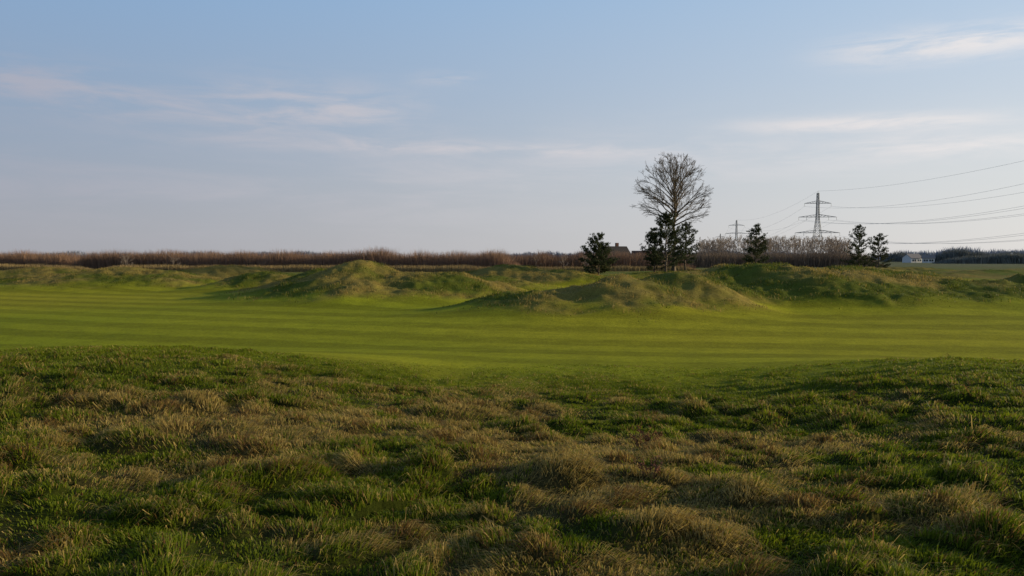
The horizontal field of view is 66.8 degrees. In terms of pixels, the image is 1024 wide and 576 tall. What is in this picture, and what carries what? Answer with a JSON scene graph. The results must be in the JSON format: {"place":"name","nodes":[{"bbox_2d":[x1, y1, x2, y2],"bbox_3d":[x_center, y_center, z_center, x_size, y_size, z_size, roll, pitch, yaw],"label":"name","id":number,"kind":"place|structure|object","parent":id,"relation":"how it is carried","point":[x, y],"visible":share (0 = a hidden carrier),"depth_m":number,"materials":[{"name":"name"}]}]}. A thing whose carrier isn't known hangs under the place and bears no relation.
{"place":"outdoors","nodes":[
{"label":"outdoors","id":0,"kind":"place"},
{"bbox_2d":[0,344,1023,575],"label":"rough grass","id":1,"kind":"structure","parent":0,"point":[996,515],"depth_m":6.51,"materials":[{"name":"green plant"}]},
{"bbox_2d":[0,260,1023,575],"bbox_3d":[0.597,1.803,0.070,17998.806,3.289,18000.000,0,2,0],"label":"ground","id":2,"kind":"structure","parent":0,"point":[460,332],"depth_m":28.01,"materials":[{"name":"green plant"}]},
{"bbox_2d":[0,245,696,268],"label":"shrub hedge","id":3,"kind":"object","parent":2,"relation":"on","point":[390,259],"visible":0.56,"depth_m":200.51,"materials":[{"name":"brown plant"}]},
{"bbox_2d":[0,263,697,272],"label":"dry reeds","id":4,"kind":"object","parent":2,"relation":"on","point":[404,268],"visible":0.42,"depth_m":184.15,"materials":[{"name":"brown plant"}]},
{"bbox_2d":[120,235,857,266],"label":"bare woodland","id":5,"kind":"object","parent":2,"relation":"on","point":[835,245],"visible":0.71,"depth_m":274.04,"materials":[{"name":"brown plant"}]},
{"bbox_2d":[0,259,1023,321],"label":"mound grass","id":6,"kind":"structure","parent":2,"relation":"on","point":[620,275],"depth_m":56.08,"materials":[{"name":"green plant"}]},
{"bbox_2d":[0,246,1023,259],"bbox_3d":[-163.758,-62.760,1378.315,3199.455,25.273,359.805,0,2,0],"label":"distant woodland","id":7,"kind":"object","parent":2,"relation":"on","point":[911,252],"visible":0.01,"depth_m":1319.92,"materials":[{"name":"brown plant"}]},
{"bbox_2d":[4,247,1023,263],"bbox_3d":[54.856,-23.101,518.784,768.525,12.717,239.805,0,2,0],"label":"distant tree row","id":8,"kind":"object","parent":2,"relation":"on","point":[954,256],"visible":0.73,"depth_m":421.68,"materials":[{"name":"plant"}]},
{"bbox_2d":[578,232,619,274],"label":"pine tree","id":9,"kind":"object","parent":2,"relation":"on","point":[600,261],"visible":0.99,"depth_m":91.55,"materials":[{"name":"green plant"}]},
{"bbox_2d":[629,425,664,447],"bbox_3d":[1.430,1.599,8.276,0.274,0.266,0.295,-2,3,-43],"label":"dead dock weed","id":10,"kind":"object","parent":2,"relation":"on","point":[646,437],"visible":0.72,"depth_m":8.26,"materials":[{"name":"brown plant"}]},
{"bbox_2d":[634,455,662,476],"bbox_3d":[1.143,1.450,6.321,0.215,0.180,0.215,-1,3,-34],"label":"dead dock weed","id":11,"kind":"object","parent":2,"relation":"on","point":[650,468],"visible":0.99,"depth_m":6.33,"materials":[{"name":"brown plant"}]},
{"bbox_2d":[639,227,672,272],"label":"pine tree","id":12,"kind":"object","parent":2,"relation":"on","point":[646,250],"visible":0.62,"depth_m":98.78,"materials":[{"name":"green plant"}]},
{"bbox_2d":[645,210,691,271],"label":"pine tree","id":13,"kind":"object","parent":2,"relation":"on","point":[668,219],"visible":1,"depth_m":96.33,"materials":[{"name":"green plant"}]},
{"bbox_2d":[631,152,713,270],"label":"bare tree","id":14,"kind":"object","parent":2,"relation":"on","point":[675,198],"visible":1,"depth_m":99.01,"materials":[{"name":"brown plant"}]},
{"bbox_2d":[675,221,699,270],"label":"pine tree","id":15,"kind":"object","parent":2,"relation":"on","point":[688,240],"visible":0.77,"depth_m":100.71,"materials":[{"name":"green plant"}]},
{"bbox_2d":[725,220,747,252],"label":"electricity pylon","id":16,"kind":"object","parent":2,"relation":"on","point":[735,233],"visible":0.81,"depth_m":957.02,"materials":[{"name":"metal"}]},
{"bbox_2d":[742,223,769,263],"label":"pine tree","id":17,"kind":"object","parent":2,"relation":"on","point":[755,253],"visible":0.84,"depth_m":119.46,"materials":[{"name":"green plant"}]},
{"bbox_2d":[679,250,887,267],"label":"undergrowth scrub","id":18,"kind":"object","parent":2,"relation":"on","point":[713,259],"visible":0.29,"depth_m":256.69,"materials":[{"name":"brown plant"}]},
{"bbox_2d":[796,193,838,252],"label":"electricity pylon","id":19,"kind":"object","parent":2,"relation":"on","point":[818,214],"visible":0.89,"depth_m":568.07,"materials":[{"name":"metal"}]},
{"bbox_2d":[720,161,1023,251],"bbox_3d":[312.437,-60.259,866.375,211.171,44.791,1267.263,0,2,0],"label":"power lines","id":20,"kind":"object","parent":19,"relation":"attached to","point":[916,223],"visible":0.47,"depth_m":416.96,"materials":[{"name":"metal"}]},
{"bbox_2d":[840,224,874,266],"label":"pine tree","id":21,"kind":"object","parent":2,"relation":"on","point":[859,252],"visible":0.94,"depth_m":134.53,"materials":[{"name":"green plant"}]},
{"bbox_2d":[867,233,894,267],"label":"pine tree","id":22,"kind":"object","parent":2,"relation":"on","point":[883,250],"visible":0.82,"depth_m":139.62,"materials":[{"name":"green plant"}]},
{"bbox_2d":[902,252,921,262],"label":"white farmhouse","id":23,"kind":"object","parent":2,"relation":"on","point":[911,258],"visible":0.96,"depth_m":516.84,"materials":[{"name":"paint"}]},
{"bbox_2d":[921,253,935,262],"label":"white farmhouse","id":24,"kind":"object","parent":2,"relation":"on","point":[930,258],"visible":0.98,"depth_m":507.39,"materials":[{"name":"paint"}]},
{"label":"walls","id":25,"kind":"object","parent":2,"relation":"on","visible":0},
{"bbox_2d":[595,246,630,255],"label":"roof","id":26,"kind":"structure","parent":25,"relation":"attached to","point":[619,249],"depth_m":224.15,"materials":[{"name":"tile"}]},
{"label":"walls","id":27,"kind":"object","parent":2,"relation":"on","visible":0},
{"bbox_2d":[631,251,652,256],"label":"roof","id":28,"kind":"structure","parent":27,"relation":"attached to","point":[634,252],"depth_m":234.43,"materials":[{"name":"tile"}]},
{"bbox_2d":[0,0,1023,256],"label":"sky","id":29,"kind":"structure","parent":0,"point":[439,126],"materials":[{"name":"blue"}]}
]}

